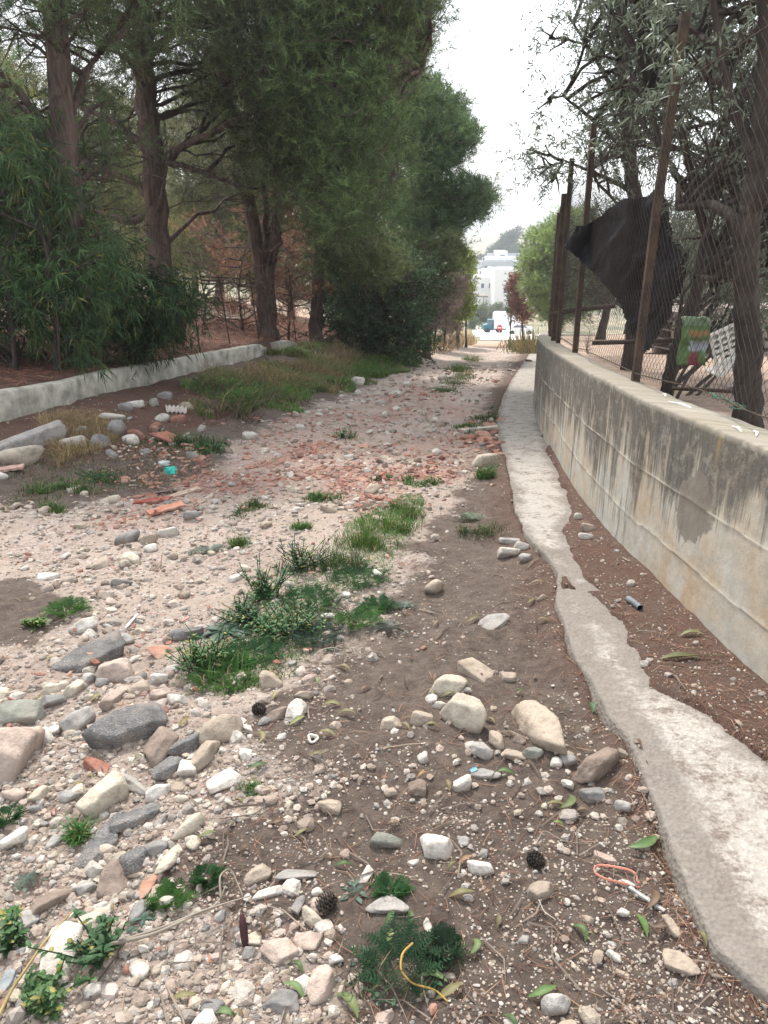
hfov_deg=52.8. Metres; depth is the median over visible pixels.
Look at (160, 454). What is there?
tile shard
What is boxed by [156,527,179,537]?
stone
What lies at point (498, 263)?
house
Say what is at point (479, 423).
short grass
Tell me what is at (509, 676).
stone
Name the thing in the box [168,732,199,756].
asphalt chunk
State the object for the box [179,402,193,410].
stone
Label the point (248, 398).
grass
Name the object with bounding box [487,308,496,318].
bush
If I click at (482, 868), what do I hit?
stone
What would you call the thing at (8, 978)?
stone
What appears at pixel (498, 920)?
fallen leaf
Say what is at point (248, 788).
weed
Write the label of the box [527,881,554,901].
stone
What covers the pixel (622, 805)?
stone
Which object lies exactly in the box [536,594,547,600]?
stone
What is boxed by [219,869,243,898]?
dead twig
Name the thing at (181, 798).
stone
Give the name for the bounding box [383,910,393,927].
fallen leaf
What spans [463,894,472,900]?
stone
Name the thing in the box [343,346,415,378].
grass
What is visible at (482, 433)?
tile shard
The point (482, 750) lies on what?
stone
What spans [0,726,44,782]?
stone
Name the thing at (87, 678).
stone
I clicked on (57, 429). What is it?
kerb fragment
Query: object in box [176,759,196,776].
stone
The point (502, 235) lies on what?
hill tree
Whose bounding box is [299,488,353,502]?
weed
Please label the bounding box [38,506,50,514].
stone
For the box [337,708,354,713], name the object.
fallen leaf
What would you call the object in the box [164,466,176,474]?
plastic bag
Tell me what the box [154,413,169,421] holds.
stone
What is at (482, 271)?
house
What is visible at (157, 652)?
brick fragment
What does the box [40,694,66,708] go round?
stone
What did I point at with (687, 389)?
iron pipe
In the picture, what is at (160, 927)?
dead twig
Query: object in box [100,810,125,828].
asphalt chunk
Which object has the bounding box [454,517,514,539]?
weed
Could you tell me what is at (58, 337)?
wire fence
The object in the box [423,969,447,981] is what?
fallen leaf
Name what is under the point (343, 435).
weed
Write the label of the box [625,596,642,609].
hose piece
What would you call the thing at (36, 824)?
stone
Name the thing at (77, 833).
weed
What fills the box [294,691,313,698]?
stone
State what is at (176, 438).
weed
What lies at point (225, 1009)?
fallen leaf
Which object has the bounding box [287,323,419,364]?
brambles
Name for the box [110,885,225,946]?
dead twig
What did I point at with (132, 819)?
asphalt chunk
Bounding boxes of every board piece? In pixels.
[0,463,24,471]
[125,613,138,628]
[133,496,170,504]
[145,501,185,515]
[155,490,176,494]
[165,486,201,498]
[459,425,498,432]
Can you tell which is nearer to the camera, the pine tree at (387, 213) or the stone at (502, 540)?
the stone at (502, 540)
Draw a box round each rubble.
[0,361,515,522]
[0,363,510,705]
[0,366,767,1023]
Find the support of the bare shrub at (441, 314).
on the ground at (474, 642)
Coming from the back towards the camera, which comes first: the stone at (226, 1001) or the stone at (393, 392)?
the stone at (393, 392)
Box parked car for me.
[506,324,534,333]
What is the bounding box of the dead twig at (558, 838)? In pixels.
[536,831,587,844]
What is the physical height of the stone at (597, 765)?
0.107 m
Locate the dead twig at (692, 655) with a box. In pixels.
[668,654,723,658]
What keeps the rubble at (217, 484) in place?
on the ground at (474, 642)
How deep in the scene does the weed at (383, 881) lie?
2.00 m
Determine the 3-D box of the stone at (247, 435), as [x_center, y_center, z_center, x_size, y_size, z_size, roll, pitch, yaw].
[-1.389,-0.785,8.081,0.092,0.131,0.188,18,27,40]
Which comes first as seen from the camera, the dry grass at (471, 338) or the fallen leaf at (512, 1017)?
the fallen leaf at (512, 1017)
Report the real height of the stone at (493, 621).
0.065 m
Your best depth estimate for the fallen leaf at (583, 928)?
1.85 m
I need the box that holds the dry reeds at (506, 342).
[496,333,522,349]
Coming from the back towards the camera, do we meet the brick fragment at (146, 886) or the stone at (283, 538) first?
the stone at (283, 538)
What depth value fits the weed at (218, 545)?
4.63 m
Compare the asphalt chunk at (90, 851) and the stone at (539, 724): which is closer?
the asphalt chunk at (90, 851)
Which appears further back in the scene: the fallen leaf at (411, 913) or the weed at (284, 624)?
the weed at (284, 624)
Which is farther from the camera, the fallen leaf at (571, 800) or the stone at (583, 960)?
the fallen leaf at (571, 800)
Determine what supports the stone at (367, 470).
on the ground at (474, 642)
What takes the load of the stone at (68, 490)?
on the ground at (474, 642)
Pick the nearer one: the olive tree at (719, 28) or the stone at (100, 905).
the stone at (100, 905)
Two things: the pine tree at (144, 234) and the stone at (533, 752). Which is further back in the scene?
the pine tree at (144, 234)
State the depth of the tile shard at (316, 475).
6.28 m
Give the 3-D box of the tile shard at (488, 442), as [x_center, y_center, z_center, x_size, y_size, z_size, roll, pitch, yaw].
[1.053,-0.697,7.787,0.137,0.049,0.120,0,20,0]
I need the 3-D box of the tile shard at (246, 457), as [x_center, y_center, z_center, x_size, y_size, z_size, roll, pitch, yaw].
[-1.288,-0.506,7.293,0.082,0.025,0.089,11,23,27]
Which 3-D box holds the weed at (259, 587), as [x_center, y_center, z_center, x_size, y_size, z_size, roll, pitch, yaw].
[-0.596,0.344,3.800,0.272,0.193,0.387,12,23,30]
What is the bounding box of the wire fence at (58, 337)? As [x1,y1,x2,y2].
[55,269,296,372]
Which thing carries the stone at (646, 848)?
on the ground at (474, 642)
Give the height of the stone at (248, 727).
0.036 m
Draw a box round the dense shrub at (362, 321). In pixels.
[300,221,453,370]
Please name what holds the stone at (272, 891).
on the ground at (474, 642)
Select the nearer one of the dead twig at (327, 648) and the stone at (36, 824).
the stone at (36, 824)
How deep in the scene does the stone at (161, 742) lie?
2.53 m
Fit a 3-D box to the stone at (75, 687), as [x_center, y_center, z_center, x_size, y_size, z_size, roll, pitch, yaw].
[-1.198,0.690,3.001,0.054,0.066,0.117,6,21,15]
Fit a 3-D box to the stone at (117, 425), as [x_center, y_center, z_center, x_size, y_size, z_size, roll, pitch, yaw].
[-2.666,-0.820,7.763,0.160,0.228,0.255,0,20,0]
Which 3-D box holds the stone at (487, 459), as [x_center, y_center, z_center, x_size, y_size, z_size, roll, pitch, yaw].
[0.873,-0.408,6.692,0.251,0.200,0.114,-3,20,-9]
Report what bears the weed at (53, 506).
on the ground at (474, 642)
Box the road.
[462,325,539,339]
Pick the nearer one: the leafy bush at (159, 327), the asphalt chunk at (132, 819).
the asphalt chunk at (132, 819)
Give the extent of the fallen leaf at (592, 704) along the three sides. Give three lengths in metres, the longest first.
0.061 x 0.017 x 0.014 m
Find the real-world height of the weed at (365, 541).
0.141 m
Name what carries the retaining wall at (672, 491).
on the ground at (474, 642)
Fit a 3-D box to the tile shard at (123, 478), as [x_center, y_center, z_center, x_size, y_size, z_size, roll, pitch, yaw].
[-2.129,-0.257,6.330,0.110,0.039,0.142,0,20,0]
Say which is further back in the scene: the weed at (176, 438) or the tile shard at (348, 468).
the weed at (176, 438)
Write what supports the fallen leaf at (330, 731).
on the ground at (474, 642)
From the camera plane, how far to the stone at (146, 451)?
7.13 m
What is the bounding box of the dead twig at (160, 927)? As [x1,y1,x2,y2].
[116,895,249,940]
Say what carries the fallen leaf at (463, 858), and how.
on the ground at (474, 642)
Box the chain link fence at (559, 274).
[548,11,767,421]
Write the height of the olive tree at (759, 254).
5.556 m
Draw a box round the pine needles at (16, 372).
[0,317,355,386]
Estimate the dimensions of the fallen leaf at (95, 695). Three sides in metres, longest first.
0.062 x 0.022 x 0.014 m
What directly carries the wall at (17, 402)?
on the ground at (474, 642)
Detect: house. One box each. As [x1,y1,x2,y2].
[471,274,489,306]
[476,257,519,273]
[478,268,486,273]
[484,256,518,260]
[487,253,522,261]
[487,267,533,308]
[494,250,507,255]
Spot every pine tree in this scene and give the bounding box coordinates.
[0,0,225,365]
[0,44,126,279]
[21,0,343,341]
[43,78,207,285]
[95,140,203,289]
[134,106,252,296]
[140,57,305,300]
[172,0,371,340]
[188,136,296,304]
[206,144,332,319]
[240,0,474,341]
[277,180,387,319]
[293,218,481,359]
[325,172,408,324]
[382,68,509,342]
[511,204,601,331]
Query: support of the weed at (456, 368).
on the ground at (474, 642)
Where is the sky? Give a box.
[0,0,756,237]
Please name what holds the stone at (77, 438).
on the ground at (474, 642)
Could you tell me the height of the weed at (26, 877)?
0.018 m
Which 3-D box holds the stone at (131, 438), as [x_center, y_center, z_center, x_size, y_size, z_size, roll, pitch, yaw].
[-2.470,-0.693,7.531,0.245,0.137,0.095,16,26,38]
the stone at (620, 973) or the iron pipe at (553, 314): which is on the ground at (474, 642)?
the stone at (620, 973)
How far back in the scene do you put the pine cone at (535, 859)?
2.06 m
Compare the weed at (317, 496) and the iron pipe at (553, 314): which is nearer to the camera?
the weed at (317, 496)
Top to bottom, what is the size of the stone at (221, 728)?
0.120 m
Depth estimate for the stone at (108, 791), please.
2.31 m
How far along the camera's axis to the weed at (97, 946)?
1.78 m
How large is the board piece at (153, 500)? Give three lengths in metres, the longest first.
0.260 x 0.096 x 0.020 m
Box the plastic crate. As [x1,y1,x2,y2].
[706,323,734,376]
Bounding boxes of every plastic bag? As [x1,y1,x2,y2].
[158,460,169,466]
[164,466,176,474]
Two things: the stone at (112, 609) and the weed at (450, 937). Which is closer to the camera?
the weed at (450, 937)
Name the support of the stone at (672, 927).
on the ground at (474, 642)
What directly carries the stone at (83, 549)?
on the ground at (474, 642)
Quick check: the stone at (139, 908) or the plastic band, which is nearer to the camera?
the stone at (139, 908)
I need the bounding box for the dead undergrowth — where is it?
[168,194,390,345]
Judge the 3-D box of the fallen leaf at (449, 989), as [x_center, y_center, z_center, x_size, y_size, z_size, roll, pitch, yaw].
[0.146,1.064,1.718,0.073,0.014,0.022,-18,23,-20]
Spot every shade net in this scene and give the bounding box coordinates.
[565,192,681,353]
[672,242,688,299]
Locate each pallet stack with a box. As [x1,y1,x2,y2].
[650,305,683,352]
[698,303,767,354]
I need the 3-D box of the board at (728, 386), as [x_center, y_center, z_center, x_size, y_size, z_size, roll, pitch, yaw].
[2.057,-0.733,4.522,0.160,0.012,0.100,0,20,0]
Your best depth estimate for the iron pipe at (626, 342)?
7.12 m
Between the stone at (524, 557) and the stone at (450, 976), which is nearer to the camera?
the stone at (450, 976)
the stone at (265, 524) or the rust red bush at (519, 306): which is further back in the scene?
the rust red bush at (519, 306)
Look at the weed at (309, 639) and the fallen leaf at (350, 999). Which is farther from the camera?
the weed at (309, 639)
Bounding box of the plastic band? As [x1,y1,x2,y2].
[593,864,639,887]
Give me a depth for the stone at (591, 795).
2.29 m
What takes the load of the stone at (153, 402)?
on the ground at (474, 642)
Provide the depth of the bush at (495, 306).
159.44 m
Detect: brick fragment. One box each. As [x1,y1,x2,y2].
[83,756,109,774]
[126,429,144,440]
[139,874,156,899]
[146,645,174,659]
[149,421,161,431]
[170,415,187,423]
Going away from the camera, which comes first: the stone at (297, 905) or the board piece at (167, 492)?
the stone at (297, 905)
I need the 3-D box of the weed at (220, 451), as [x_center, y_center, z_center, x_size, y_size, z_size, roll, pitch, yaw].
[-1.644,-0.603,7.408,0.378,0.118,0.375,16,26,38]
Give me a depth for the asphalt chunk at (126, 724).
2.61 m
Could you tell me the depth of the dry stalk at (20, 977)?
1.74 m
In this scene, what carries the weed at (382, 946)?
on the ground at (474, 642)
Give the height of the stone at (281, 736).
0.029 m
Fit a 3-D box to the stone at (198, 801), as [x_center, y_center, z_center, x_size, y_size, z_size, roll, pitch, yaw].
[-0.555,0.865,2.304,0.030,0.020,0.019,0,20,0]
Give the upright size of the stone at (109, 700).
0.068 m
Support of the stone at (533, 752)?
on the ground at (474, 642)
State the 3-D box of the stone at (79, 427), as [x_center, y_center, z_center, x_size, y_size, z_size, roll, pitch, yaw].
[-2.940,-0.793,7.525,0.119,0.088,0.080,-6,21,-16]
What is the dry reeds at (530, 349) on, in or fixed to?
on the ground at (474, 642)
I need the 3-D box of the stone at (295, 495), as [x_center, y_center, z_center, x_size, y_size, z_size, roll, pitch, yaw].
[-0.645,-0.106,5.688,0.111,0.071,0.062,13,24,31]
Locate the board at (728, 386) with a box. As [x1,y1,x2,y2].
[719,384,732,388]
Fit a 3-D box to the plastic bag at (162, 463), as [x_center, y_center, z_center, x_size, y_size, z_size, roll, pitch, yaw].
[-1.951,-0.424,6.857,0.109,0.072,0.086,0,20,0]
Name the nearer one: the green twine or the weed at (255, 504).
the green twine
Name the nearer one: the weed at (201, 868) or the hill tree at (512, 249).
the weed at (201, 868)
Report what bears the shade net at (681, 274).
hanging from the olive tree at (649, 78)
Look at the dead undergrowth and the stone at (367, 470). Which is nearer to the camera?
the stone at (367, 470)
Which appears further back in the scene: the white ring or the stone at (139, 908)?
the white ring
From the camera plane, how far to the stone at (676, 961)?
1.74 m
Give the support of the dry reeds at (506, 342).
on the ground at (474, 642)
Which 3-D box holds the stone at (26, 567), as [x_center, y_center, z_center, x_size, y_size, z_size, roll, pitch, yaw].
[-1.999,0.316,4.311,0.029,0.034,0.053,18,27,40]
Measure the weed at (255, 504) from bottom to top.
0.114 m
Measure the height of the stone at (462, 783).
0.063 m
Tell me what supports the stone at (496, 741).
on the ground at (474, 642)
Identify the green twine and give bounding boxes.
[709,392,745,409]
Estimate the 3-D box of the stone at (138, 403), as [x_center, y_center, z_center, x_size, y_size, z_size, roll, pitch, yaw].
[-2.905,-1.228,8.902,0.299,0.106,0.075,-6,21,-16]
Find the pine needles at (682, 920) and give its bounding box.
[0,376,767,1023]
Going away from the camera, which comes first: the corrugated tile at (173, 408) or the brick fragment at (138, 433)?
the brick fragment at (138, 433)
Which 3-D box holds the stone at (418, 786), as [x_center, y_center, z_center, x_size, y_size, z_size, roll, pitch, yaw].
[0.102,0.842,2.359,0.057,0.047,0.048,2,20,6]
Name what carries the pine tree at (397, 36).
on the ground at (474, 642)
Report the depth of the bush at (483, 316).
144.70 m
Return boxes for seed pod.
[239,912,248,946]
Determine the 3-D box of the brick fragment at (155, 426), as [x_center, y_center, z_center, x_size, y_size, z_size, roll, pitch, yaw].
[-2.409,-0.882,8.156,0.101,0.120,0.199,0,20,0]
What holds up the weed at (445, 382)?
on the ground at (474, 642)
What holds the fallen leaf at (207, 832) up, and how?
on the ground at (474, 642)
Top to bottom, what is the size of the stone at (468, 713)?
0.152 m
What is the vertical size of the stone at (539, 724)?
0.138 m
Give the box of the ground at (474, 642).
[0,218,767,1023]
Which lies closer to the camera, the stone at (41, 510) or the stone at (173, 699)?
the stone at (173, 699)
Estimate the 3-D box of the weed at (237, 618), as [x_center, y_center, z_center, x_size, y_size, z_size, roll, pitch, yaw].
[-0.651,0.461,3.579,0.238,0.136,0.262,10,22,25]
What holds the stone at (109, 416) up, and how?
on the ground at (474, 642)
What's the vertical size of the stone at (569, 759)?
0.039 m
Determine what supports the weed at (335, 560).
on the ground at (474, 642)
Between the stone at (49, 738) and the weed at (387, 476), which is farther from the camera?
the weed at (387, 476)
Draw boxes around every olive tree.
[489,0,748,369]
[530,187,698,339]
[545,0,767,398]
[568,222,687,333]
[585,0,767,428]
[664,187,724,304]
[667,191,767,301]
[672,190,767,303]
[677,232,708,298]
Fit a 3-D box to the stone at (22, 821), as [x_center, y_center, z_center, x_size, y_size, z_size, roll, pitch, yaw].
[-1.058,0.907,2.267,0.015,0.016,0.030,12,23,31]
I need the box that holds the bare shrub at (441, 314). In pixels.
[420,265,486,351]
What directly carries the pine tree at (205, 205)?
on the ground at (474, 642)
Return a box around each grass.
[30,406,126,466]
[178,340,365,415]
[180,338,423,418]
[194,492,430,696]
[208,383,287,417]
[254,517,426,687]
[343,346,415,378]
[408,328,477,353]
[447,356,481,391]
[464,405,496,434]
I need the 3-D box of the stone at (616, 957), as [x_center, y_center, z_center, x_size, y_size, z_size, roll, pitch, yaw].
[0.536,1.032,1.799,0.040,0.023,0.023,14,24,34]
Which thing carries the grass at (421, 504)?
on the ground at (474, 642)
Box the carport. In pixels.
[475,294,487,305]
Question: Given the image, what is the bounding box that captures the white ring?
[307,733,318,743]
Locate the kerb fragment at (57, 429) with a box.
[0,420,66,450]
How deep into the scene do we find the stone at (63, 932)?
1.81 m
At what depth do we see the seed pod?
1.84 m
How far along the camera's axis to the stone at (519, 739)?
2.56 m
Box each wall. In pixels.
[0,344,266,421]
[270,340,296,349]
[533,330,767,683]
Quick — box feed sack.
[677,316,711,365]
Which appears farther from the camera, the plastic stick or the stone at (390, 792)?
the stone at (390, 792)
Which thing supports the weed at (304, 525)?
on the ground at (474, 642)
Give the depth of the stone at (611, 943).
1.83 m
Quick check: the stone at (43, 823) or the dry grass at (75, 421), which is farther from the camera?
the dry grass at (75, 421)
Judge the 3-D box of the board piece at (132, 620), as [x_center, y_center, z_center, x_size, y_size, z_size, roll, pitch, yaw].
[-1.187,0.516,3.624,0.014,0.007,0.160,2,22,6]
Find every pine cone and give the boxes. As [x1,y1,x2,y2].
[252,702,266,715]
[315,891,337,915]
[526,850,545,869]
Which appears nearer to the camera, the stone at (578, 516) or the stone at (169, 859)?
the stone at (169, 859)
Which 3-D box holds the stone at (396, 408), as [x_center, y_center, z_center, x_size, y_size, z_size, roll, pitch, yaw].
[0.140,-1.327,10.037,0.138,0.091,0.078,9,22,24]
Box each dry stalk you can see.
[0,910,72,1015]
[400,942,448,1002]
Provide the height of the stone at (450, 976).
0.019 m
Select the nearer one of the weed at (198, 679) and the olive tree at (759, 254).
the weed at (198, 679)
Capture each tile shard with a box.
[117,476,130,482]
[132,494,144,498]
[145,493,155,496]
[157,451,167,457]
[198,463,208,467]
[242,456,252,459]
[312,473,325,477]
[340,466,351,470]
[355,477,367,481]
[357,443,369,447]
[459,435,475,439]
[475,430,491,436]
[483,422,499,426]
[483,440,493,444]
[485,443,495,449]
[489,429,497,434]
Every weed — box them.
[0,803,26,828]
[0,905,23,927]
[0,910,32,957]
[11,472,101,495]
[11,862,47,892]
[17,952,96,1023]
[20,611,49,631]
[25,907,128,975]
[37,498,73,514]
[38,594,94,620]
[49,805,105,847]
[73,467,121,485]
[126,904,156,934]
[144,877,201,921]
[163,617,241,678]
[164,428,241,451]
[172,637,280,695]
[187,543,230,556]
[187,863,225,893]
[191,619,252,645]
[193,441,229,455]
[211,590,268,625]
[223,529,252,548]
[224,633,288,668]
[229,496,273,519]
[231,588,336,653]
[231,770,269,796]
[236,553,295,603]
[260,530,337,577]
[276,583,350,620]
[287,513,318,531]
[287,617,349,651]
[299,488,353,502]
[308,542,387,578]
[319,912,456,1008]
[321,563,393,593]
[323,427,363,440]
[324,522,397,553]
[330,605,384,632]
[339,879,367,903]
[341,505,427,535]
[348,593,405,614]
[349,945,385,973]
[366,619,408,634]
[367,870,415,900]
[369,473,394,481]
[382,496,434,521]
[390,600,417,610]
[396,472,441,487]
[414,922,471,972]
[427,384,455,392]
[434,373,468,383]
[439,361,466,371]
[449,511,489,522]
[450,421,492,434]
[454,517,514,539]
[460,352,488,360]
[464,409,502,421]
[469,462,501,480]
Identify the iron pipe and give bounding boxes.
[549,303,614,316]
[593,339,672,344]
[672,387,732,392]
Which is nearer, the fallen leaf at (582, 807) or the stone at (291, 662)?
the fallen leaf at (582, 807)
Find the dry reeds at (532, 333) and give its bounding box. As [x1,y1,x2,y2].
[510,320,546,346]
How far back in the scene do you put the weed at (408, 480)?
5.97 m
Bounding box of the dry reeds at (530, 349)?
[501,325,537,353]
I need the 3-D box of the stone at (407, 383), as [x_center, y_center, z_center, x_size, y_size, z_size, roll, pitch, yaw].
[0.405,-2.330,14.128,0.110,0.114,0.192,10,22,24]
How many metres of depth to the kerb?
2.40 m
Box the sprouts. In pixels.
[1,428,214,511]
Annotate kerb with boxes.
[496,353,767,1004]
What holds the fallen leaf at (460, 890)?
on the ground at (474, 642)
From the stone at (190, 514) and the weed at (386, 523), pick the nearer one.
the weed at (386, 523)
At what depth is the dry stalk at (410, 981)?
1.72 m
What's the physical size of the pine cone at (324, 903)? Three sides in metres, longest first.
0.055 x 0.053 x 0.053 m
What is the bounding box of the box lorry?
[482,311,519,332]
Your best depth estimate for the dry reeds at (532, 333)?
33.30 m
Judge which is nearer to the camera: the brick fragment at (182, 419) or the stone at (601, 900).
the stone at (601, 900)
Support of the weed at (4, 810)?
on the ground at (474, 642)
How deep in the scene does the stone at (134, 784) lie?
2.39 m
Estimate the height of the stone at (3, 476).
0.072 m
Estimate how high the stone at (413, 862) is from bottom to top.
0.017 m
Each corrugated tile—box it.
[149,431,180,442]
[166,405,186,413]
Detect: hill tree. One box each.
[485,239,508,252]
[498,230,518,243]
[500,223,524,247]
[503,242,523,252]
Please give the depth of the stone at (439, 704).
2.79 m
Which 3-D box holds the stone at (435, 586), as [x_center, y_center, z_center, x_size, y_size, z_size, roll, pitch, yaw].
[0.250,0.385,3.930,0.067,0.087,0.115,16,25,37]
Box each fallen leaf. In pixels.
[89,693,99,700]
[169,990,195,998]
[179,717,187,725]
[198,830,216,837]
[215,1006,235,1015]
[231,1008,243,1016]
[247,761,266,768]
[254,731,265,742]
[260,924,265,937]
[267,817,284,823]
[283,980,303,997]
[289,715,303,724]
[291,960,303,973]
[293,828,306,836]
[318,729,335,735]
[322,699,341,705]
[334,860,352,865]
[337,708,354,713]
[337,992,358,1017]
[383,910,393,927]
[386,929,394,940]
[408,910,413,923]
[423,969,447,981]
[425,721,439,726]
[435,981,461,999]
[446,780,450,791]
[449,887,473,896]
[457,855,472,863]
[469,938,480,953]
[496,913,500,927]
[497,767,514,774]
[504,1013,517,1023]
[528,984,555,996]
[547,799,566,807]
[557,795,575,807]
[574,923,587,940]
[576,806,590,811]
[590,702,594,712]
[628,835,656,847]
[636,914,648,936]
[646,890,659,908]
[652,920,666,927]
[660,652,699,658]
[680,629,702,635]
[696,931,706,945]
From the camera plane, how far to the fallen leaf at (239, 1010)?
1.65 m
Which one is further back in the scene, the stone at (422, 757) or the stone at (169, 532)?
the stone at (169, 532)
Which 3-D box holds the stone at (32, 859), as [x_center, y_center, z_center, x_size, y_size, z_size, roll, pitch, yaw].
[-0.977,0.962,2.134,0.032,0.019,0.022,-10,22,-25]
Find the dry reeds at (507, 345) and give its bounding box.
[501,329,536,351]
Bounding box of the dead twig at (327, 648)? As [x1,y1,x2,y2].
[310,647,350,659]
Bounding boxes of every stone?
[0,445,44,464]
[0,472,7,479]
[0,699,46,724]
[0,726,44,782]
[0,826,28,851]
[0,910,39,929]
[0,969,15,990]
[1,788,26,802]
[11,853,20,858]
[16,947,25,954]
[19,818,27,825]
[21,565,28,570]
[23,856,35,863]
[27,785,50,801]
[27,804,43,812]
[29,888,75,914]
[31,818,48,826]
[32,819,41,828]
[36,572,60,580]
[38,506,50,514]
[39,921,82,988]
[40,680,69,694]
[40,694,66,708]
[43,726,54,745]
[45,834,61,850]
[48,725,60,735]
[55,789,79,802]
[58,706,95,731]
[59,435,86,446]
[60,552,70,559]
[62,679,88,698]
[66,487,76,493]
[68,616,97,634]
[72,882,96,895]
[73,523,86,528]
[75,770,128,820]
[75,1001,91,1013]
[76,426,87,432]
[76,547,85,553]
[77,903,115,928]
[81,673,95,683]
[82,982,101,1000]
[90,434,110,448]
[91,555,110,569]
[93,901,107,909]
[94,678,109,686]
[95,658,134,683]
[96,858,128,898]
[97,413,125,420]
[99,685,130,711]
[102,495,120,503]
[102,1000,110,1008]
[105,449,119,457]
[106,607,116,612]
[107,420,126,435]
[110,578,132,586]
[114,529,139,544]
[118,400,144,407]
[118,402,132,411]
[120,552,140,564]
[121,633,134,644]
[122,434,139,445]
[122,773,146,794]
[127,679,149,693]
[129,899,148,925]
[129,960,149,980]
[135,619,143,623]
[138,533,158,543]
[139,448,150,453]
[143,543,157,552]
[143,726,178,768]
[145,784,170,803]
[146,840,167,856]
[148,673,167,684]
[149,398,158,406]
[149,688,170,698]
[151,963,166,975]
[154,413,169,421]
[155,844,181,874]
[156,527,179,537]
[157,391,172,399]
[163,664,179,672]
[167,694,186,704]
[171,724,181,730]
[171,812,204,840]
[173,950,192,970]
[174,795,188,802]
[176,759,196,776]
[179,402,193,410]
[183,510,199,519]
[186,451,198,457]
[186,835,200,850]
[191,740,220,771]
[193,798,202,804]
[197,425,205,431]
[199,714,242,745]
[199,999,224,1013]
[200,923,209,931]
[205,493,214,498]
[206,768,241,794]
[207,550,214,555]
[213,909,225,922]
[222,998,233,1005]
[227,572,243,582]
[237,564,251,571]
[239,934,260,945]
[241,717,252,731]
[242,431,259,439]
[243,864,271,885]
[252,885,282,899]
[259,521,272,527]
[259,670,282,690]
[260,447,269,453]
[260,937,298,964]
[261,569,272,578]
[262,988,299,1014]
[266,706,286,722]
[275,869,316,878]
[277,536,286,541]
[277,733,286,739]
[284,698,306,722]
[286,486,299,492]
[287,471,294,477]
[288,660,295,665]
[289,493,302,499]
[291,895,304,914]
[293,932,322,950]
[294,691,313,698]
[295,424,305,429]
[301,674,317,683]
[302,906,322,927]
[307,964,335,1005]
[311,887,322,896]
[317,799,342,814]
[320,504,336,512]
[321,613,334,619]
[328,953,343,964]
[342,592,350,597]
[343,454,353,459]
[351,377,364,385]
[354,390,361,394]
[356,501,373,510]
[359,865,373,882]
[363,468,372,472]
[364,483,381,493]
[365,895,409,914]
[369,832,402,847]
[371,569,382,578]
[374,399,386,404]
[375,1009,394,1023]
[380,716,402,729]
[383,787,396,796]
[391,390,400,397]
[392,406,399,411]
[403,381,409,385]
[407,859,418,865]
[408,779,426,796]
[410,710,433,725]
[417,751,428,763]
[420,833,454,859]
[423,917,431,931]
[424,579,443,593]
[425,694,437,702]
[428,674,467,696]
[432,701,445,708]
[440,692,486,733]
[442,972,455,980]
[452,774,471,791]
[457,657,493,682]
[458,836,469,845]
[461,883,469,887]
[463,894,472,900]
[467,859,494,875]
[470,768,500,779]
[471,453,499,467]
[471,741,492,759]
[478,613,509,629]
[489,730,503,749]
[497,547,520,558]
[498,537,519,543]
[499,671,516,682]
[501,749,525,759]
[511,700,566,754]
[513,541,529,549]
[513,734,525,744]
[518,935,529,943]
[519,553,532,562]
[522,747,543,758]
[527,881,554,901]
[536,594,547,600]
[541,993,570,1015]
[550,756,562,767]
[560,753,577,766]
[561,779,573,789]
[571,747,619,783]
[574,513,582,518]
[578,533,593,538]
[579,787,605,802]
[579,957,587,964]
[581,523,595,530]
[581,915,593,924]
[593,850,616,864]
[594,897,606,903]
[605,949,621,962]
[606,941,616,946]
[614,800,631,812]
[615,968,629,977]
[616,908,629,916]
[618,879,634,887]
[635,838,650,850]
[662,914,680,938]
[662,948,700,976]
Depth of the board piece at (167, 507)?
5.46 m
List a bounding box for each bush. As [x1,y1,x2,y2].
[0,100,174,390]
[62,243,224,381]
[464,316,483,329]
[467,300,492,324]
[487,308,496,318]
[488,301,505,313]
[503,270,537,340]
[503,292,513,337]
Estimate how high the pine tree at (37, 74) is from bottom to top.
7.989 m
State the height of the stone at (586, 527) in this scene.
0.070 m
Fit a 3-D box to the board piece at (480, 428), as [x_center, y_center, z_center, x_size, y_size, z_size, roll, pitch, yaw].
[1.026,-0.900,8.383,0.420,0.030,0.096,-5,20,-1]
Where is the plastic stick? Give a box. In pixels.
[628,885,665,912]
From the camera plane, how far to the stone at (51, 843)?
2.18 m
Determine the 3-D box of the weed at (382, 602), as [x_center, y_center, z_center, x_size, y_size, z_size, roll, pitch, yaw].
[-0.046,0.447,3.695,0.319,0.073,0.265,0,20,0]
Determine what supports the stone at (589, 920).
on the ground at (474, 642)
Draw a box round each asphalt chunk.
[50,630,124,672]
[72,822,118,868]
[81,702,168,748]
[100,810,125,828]
[109,802,160,832]
[119,847,146,875]
[151,756,185,781]
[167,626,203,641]
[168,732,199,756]
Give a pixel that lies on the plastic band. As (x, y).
(612, 866)
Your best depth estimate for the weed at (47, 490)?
5.86 m
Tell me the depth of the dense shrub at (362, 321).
19.13 m
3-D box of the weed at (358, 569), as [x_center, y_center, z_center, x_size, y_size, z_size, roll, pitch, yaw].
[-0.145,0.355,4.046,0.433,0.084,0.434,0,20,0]
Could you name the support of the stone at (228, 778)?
on the ground at (474, 642)
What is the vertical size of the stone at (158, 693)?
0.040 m
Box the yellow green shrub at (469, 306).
[439,245,484,347]
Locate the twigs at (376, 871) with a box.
[0,409,766,1023]
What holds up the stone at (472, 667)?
on the ground at (474, 642)

